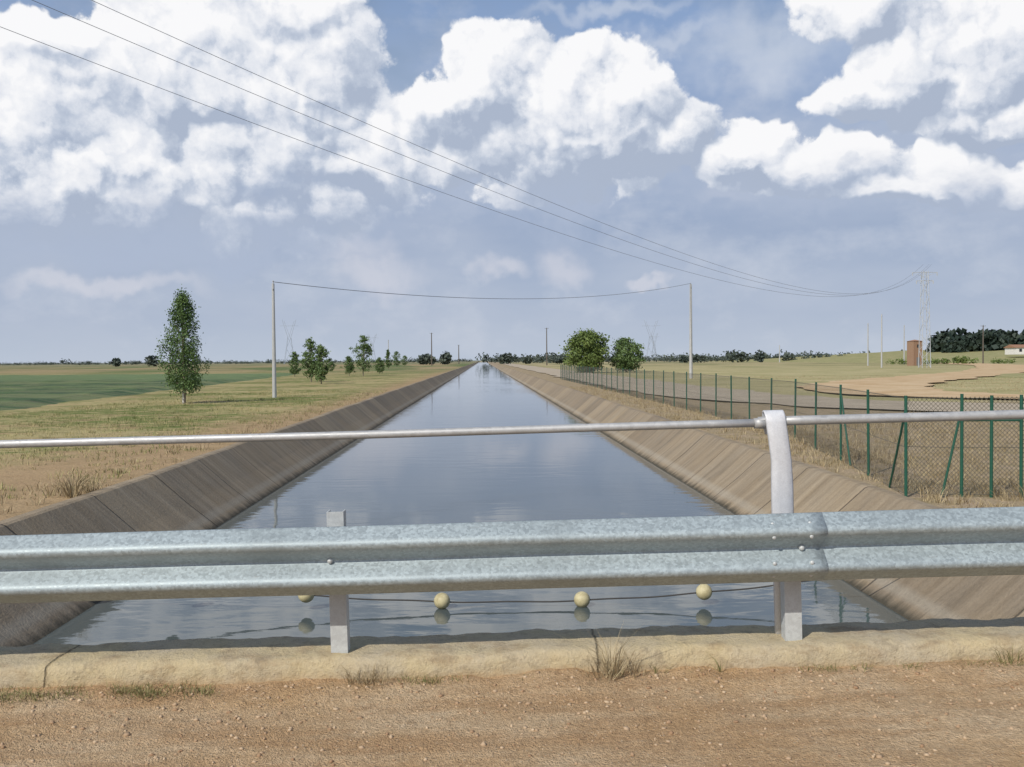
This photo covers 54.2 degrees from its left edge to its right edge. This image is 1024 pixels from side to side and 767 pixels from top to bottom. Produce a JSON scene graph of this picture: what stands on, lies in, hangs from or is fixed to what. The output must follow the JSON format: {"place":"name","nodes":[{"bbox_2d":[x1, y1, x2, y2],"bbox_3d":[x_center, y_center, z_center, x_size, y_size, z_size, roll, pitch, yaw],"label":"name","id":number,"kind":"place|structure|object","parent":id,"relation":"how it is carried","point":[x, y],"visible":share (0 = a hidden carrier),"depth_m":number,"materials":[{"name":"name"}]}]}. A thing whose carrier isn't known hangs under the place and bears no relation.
{"place":"outdoors","nodes":[
{"label":"outdoors","id":0,"kind":"place"},
{"bbox_2d":[0,373,296,410],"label":"crop field","id":1,"kind":"structure","parent":0,"point":[24,391],"depth_m":85.95,"materials":[{"name":"green plant"}]},
{"bbox_2d":[282,320,295,363],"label":"transmission tower","id":2,"kind":"structure","parent":0,"point":[287,340],"depth_m":794.37,"materials":[{"name":"grey metal"}]},
{"bbox_2d":[34,362,908,644],"bbox_3d":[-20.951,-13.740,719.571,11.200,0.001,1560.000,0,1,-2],"label":"canal water","id":3,"kind":"structure","parent":0,"point":[484,478],"depth_m":20.98,"materials":[{"name":"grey liquid"}]},
{"bbox_2d":[298,581,807,608],"bbox_3d":[-0.306,2.354,12.905,12.660,1.116,0.210,0,1,-2],"label":"buoy line","id":4,"kind":"object","parent":3,"relation":"on","point":[581,598],"visible":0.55,"depth_m":12.90,"materials":[{"name":"plastic"}]},
{"bbox_2d":[0,660,1023,766],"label":"dirt road","id":5,"kind":"structure","parent":0,"point":[607,753],"depth_m":4.14,"materials":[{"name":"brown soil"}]},
{"bbox_2d":[324,663,398,688],"bbox_3d":[-0.683,1.334,4.599,0.435,0.113,0.283,-2,1,0],"label":"weed tuft","id":6,"kind":"object","parent":5,"relation":"on","point":[357,677],"visible":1,"depth_m":4.62,"materials":[{"name":"plant"}]},
{"bbox_2d":[0,657,1022,704],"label":"weeds","id":7,"kind":"object","parent":5,"relation":"on","point":[141,693],"visible":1,"depth_m":4.60,"materials":[{"name":"plant"}]},
{"bbox_2d":[557,624,669,681],"bbox_3d":[0.468,1.247,4.599,0.588,0.223,0.512,-2,1,0],"label":"weed tuft","id":8,"kind":"object","parent":5,"relation":"on","point":[611,669],"visible":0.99,"depth_m":4.63,"materials":[{"name":"brown plant"}]},
{"bbox_2d":[645,647,1023,673],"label":"weed tuft","id":9,"kind":"object","parent":5,"relation":"on","point":[1011,662],"visible":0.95,"depth_m":4.66,"materials":[{"name":"brown plant"}]},
{"bbox_2d":[0,359,1023,520],"bbox_3d":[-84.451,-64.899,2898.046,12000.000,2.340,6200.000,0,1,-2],"label":"ground","id":10,"kind":"structure","parent":0,"point":[393,377],"depth_m":44.10,"materials":[{"name":"plant"}]},
{"bbox_2d":[39,471,105,497],"bbox_3d":[-7.261,1.624,16.594,1.265,0.505,1.426,-1,2,-32],"label":"dry bush","id":11,"kind":"object","parent":10,"relation":"on","point":[68,491],"visible":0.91,"depth_m":16.51,"materials":[{"name":"beige plant"}]},
{"bbox_2d":[155,284,210,403],"bbox_3d":[-17.522,-2.062,53.117,2.737,6.442,2.976,0,1,-2],"label":"poplar tree","id":12,"kind":"object","parent":10,"relation":"on","point":[182,305],"visible":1,"depth_m":52.81,"materials":[{"name":"green plant"}]},
{"bbox_2d":[0,362,478,646],"bbox_3d":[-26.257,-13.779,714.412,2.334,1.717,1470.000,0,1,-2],"label":"canal lining","id":13,"kind":"object","parent":10,"relation":"on","point":[215,489],"visible":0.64,"depth_m":20.02,"materials":[{"name":"concrete"}]},
{"bbox_2d":[272,280,276,397],"bbox_3d":[-14.544,-2.621,61.057,0.255,7.340,0.303,1,2,36],"label":"utility pole","id":14,"kind":"object","parent":10,"relation":"on","point":[274,392],"visible":0.94,"depth_m":60.98,"materials":[{"name":"concrete"}]},
{"bbox_2d":[288,351,301,376],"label":"young tree","id":15,"kind":"object","parent":10,"relation":"on","point":[293,361],"visible":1,"depth_m":138.83,"materials":[{"name":"green plant"}]},
{"bbox_2d":[298,337,321,381],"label":"young tree","id":16,"kind":"object","parent":10,"relation":"on","point":[308,356],"visible":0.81,"depth_m":104.64,"materials":[{"name":"green plant"}]},
{"bbox_2d":[309,344,331,383],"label":"young tree","id":17,"kind":"object","parent":10,"relation":"on","point":[322,368],"visible":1,"depth_m":95.30,"materials":[{"name":"green plant"}]},
{"bbox_2d":[328,361,336,370],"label":"young tree","id":18,"kind":"object","parent":10,"relation":"on","point":[330,364],"visible":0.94,"depth_m":199.28,"materials":[{"name":"green plant"}]},
{"bbox_2d":[340,356,354,375],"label":"young tree","id":19,"kind":"object","parent":10,"relation":"on","point":[349,367],"visible":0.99,"depth_m":144.78,"materials":[{"name":"green plant"}]},
{"bbox_2d":[348,335,373,375],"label":"young tree","id":20,"kind":"object","parent":10,"relation":"on","point":[368,351],"visible":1,"depth_m":143.78,"materials":[{"name":"green plant"}]},
{"bbox_2d":[368,334,376,360],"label":"transmission tower","id":21,"kind":"structure","parent":10,"relation":"on","point":[373,346],"depth_m":1194.65,"materials":[{"name":"grey metal"}]},
{"bbox_2d":[372,357,384,373],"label":"young tree","id":22,"kind":"object","parent":10,"relation":"on","point":[378,366],"visible":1,"depth_m":164.62,"materials":[{"name":"green plant"}]},
{"bbox_2d":[384,349,392,369],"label":"young tree","id":23,"kind":"object","parent":10,"relation":"on","point":[388,362],"visible":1,"depth_m":233.99,"materials":[{"name":"green plant"}]},
{"bbox_2d":[391,351,401,366],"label":"young tree","id":24,"kind":"object","parent":10,"relation":"on","point":[396,355],"visible":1,"depth_m":341.28,"materials":[{"name":"green plant"}]},
{"bbox_2d":[402,356,407,364],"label":"young tree","id":25,"kind":"object","parent":10,"relation":"on","point":[404,359],"visible":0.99,"depth_m":400.60,"materials":[{"name":"green plant"}]},
{"bbox_2d":[431,332,431,365],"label":"telegraph pole","id":26,"kind":"object","parent":10,"relation":"on","point":[431,348],"visible":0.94,"depth_m":418.77,"materials":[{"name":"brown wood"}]},
{"bbox_2d":[0,349,902,364],"bbox_3d":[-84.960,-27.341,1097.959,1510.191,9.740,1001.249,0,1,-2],"label":"distant trees","id":27,"kind":"object","parent":10,"relation":"on","point":[537,358],"visible":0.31,"depth_m":774.50,"materials":[{"name":"green plant"}]},
{"bbox_2d":[111,349,845,366],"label":"distant trees","id":28,"kind":"object","parent":10,"relation":"on","point":[504,358],"visible":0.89,"depth_m":520.56,"materials":[{"name":"green plant"}]},
{"bbox_2d":[0,384,1023,512],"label":"dry weeds","id":29,"kind":"object","parent":10,"relation":"on","point":[937,499],"visible":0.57,"depth_m":22.75,"materials":[{"name":"beige plant"}]},
{"bbox_2d":[545,328,548,364],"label":"telegraph pole","id":30,"kind":"object","parent":10,"relation":"on","point":[546,345],"visible":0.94,"depth_m":380.14,"materials":[{"name":"grey wood"}]},
{"bbox_2d":[558,328,611,372],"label":"round tree","id":31,"kind":"object","parent":10,"relation":"on","point":[591,349],"visible":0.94,"depth_m":158.92,"materials":[{"name":"green plant"}]},
{"bbox_2d":[608,337,645,371],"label":"round tree","id":32,"kind":"object","parent":10,"relation":"on","point":[623,357],"visible":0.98,"depth_m":161.52,"materials":[{"name":"green plant"}]},
{"bbox_2d":[644,320,657,358],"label":"transmission tower","id":33,"kind":"structure","parent":10,"relation":"on","point":[651,339],"depth_m":802.74,"materials":[{"name":"grey metal"}]},
{"bbox_2d":[689,284,692,377],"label":"utility pole","id":34,"kind":"object","parent":10,"relation":"on","point":[690,346],"visible":0.93,"depth_m":110.41,"materials":[{"name":"concrete"}]},
{"bbox_2d":[276,282,690,298],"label":"overhead wire","id":35,"kind":"object","parent":34,"relation":"attached to","point":[463,297],"visible":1,"depth_m":76.08,"materials":[{"name":"black metal"}]},
{"bbox_2d":[488,362,1023,620],"bbox_3d":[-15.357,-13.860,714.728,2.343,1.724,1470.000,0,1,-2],"label":"canal lining","id":36,"kind":"object","parent":10,"relation":"on","point":[732,476],"visible":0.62,"depth_m":20.19,"materials":[{"name":"concrete"}]},
{"bbox_2d":[560,364,1023,497],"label":"chain link fence","id":37,"kind":"object","parent":10,"relation":"on","point":[951,452],"visible":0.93,"depth_m":18.50,"materials":[{"name":"green metal"}]},
{"bbox_2d":[867,323,868,365],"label":"telegraph pole","id":38,"kind":"object","parent":10,"relation":"on","point":[867,344],"visible":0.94,"depth_m":262.57,"materials":[{"name":"concrete"}]},
{"bbox_2d":[736,375,1023,391],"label":"grass","id":39,"kind":"structure","parent":10,"relation":"on","point":[963,385],"depth_m":85.08,"materials":[{"name":"green plant"}]},
{"bbox_2d":[881,314,882,367],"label":"telegraph pole","id":40,"kind":"object","parent":10,"relation":"on","point":[881,343],"visible":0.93,"depth_m":212.12,"materials":[{"name":"concrete"}]},
{"bbox_2d":[903,325,904,363],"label":"telegraph pole","id":41,"kind":"object","parent":10,"relation":"on","point":[904,345],"visible":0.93,"depth_m":333.59,"materials":[{"name":"concrete"}]},
{"bbox_2d":[907,340,921,365],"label":"brick hut","id":42,"kind":"object","parent":10,"relation":"on","point":[913,350],"visible":0.81,"depth_m":251.84,"materials":[{"name":"brick"}]},
{"bbox_2d":[912,271,937,367],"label":"lattice power pole","id":43,"kind":"object","parent":10,"relation":"on","point":[923,285],"visible":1,"depth_m":202.04,"materials":[{"name":"metal"}]},
{"bbox_2d":[886,356,1015,363],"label":"field bushes","id":44,"kind":"object","parent":10,"relation":"on","point":[955,359],"visible":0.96,"depth_m":303.73,"materials":[{"name":"green plant"}]},
{"bbox_2d":[982,325,985,362],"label":"telegraph pole","id":45,"kind":"object","parent":10,"relation":"on","point":[983,346],"visible":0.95,"depth_m":303.99,"materials":[{"name":"brown wood"}]},
{"bbox_2d":[988,373,1023,377],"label":"grassy mound","id":46,"kind":"object","parent":10,"relation":"on","point":[1016,375],"visible":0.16,"depth_m":109.76,"materials":[{"name":"beige plant"}]},
{"bbox_3d":[-38.027,-4.001,-35.227,1.500,14.990,0.416,0,1,-2],"label":"utility pole","id":47,"kind":"object","parent":10,"relation":"on","visible":0},
{"bbox_2d":[1,0,930,296],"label":"power lines","id":48,"kind":"object","parent":47,"relation":"attached to","point":[415,160],"visible":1,"depth_m":30.39,"materials":[{"name":"grey metal"}]},
{"bbox_2d":[0,0,1023,363],"label":"sky","id":49,"kind":"structure","parent":0,"point":[851,147],"materials":[{"name":"blue"}]},
{"bbox_2d":[505,363,1023,411],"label":"gravel track","id":50,"kind":"structure","parent":0,"point":[556,372],"depth_m":54.37,"materials":[{"name":"beige gravel"}]},
{"bbox_2d":[707,350,1023,362],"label":"hill","id":51,"kind":"structure","parent":0,"point":[989,356],"depth_m":449.17,"materials":[{"name":"green plant"}]},
{"bbox_2d":[925,327,1023,352],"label":"pine grove","id":52,"kind":"object","parent":51,"relation":"on","point":[950,341],"visible":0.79,"depth_m":471.14,"materials":[{"name":"green plant"}]},
{"bbox_2d":[1005,348,1023,354],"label":"walls","id":53,"kind":"structure","parent":51,"relation":"on","point":[1011,351],"depth_m":381.78,"materials":[{"name":"white paint"}]},
{"bbox_2d":[1004,345,1023,347],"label":"roof","id":54,"kind":"structure","parent":53,"relation":"on","point":[1015,346],"depth_m":381.81,"materials":[{"name":"tile"}]},
{"bbox_2d":[800,363,1023,398],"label":"dirt path","id":55,"kind":"structure","parent":0,"point":[902,385],"depth_m":79.17,"materials":[{"name":"beige soil"}]},
{"bbox_3d":[0.043,2.676,-0.437,15.000,2.230,11.200,-2,1,0],"label":"bridge deck","id":56,"kind":"object","parent":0,"visible":0},
{"bbox_2d":[0,617,1023,687],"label":"bridge kerb","id":57,"kind":"structure","parent":56,"relation":"on","point":[216,661],"depth_m":4.72,"materials":[{"name":"concrete"}]},
{"bbox_2d":[0,507,1023,652],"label":"guardrail","id":58,"kind":"object","parent":57,"relation":"on","point":[337,560],"visible":0.99,"depth_m":4.57,"materials":[{"name":"metal"}]},
{"bbox_2d":[0,410,1023,633],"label":"handrail","id":59,"kind":"object","parent":57,"relation":"on","point":[773,424],"visible":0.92,"depth_m":4.84,"materials":[{"name":"metal"}]}
]}

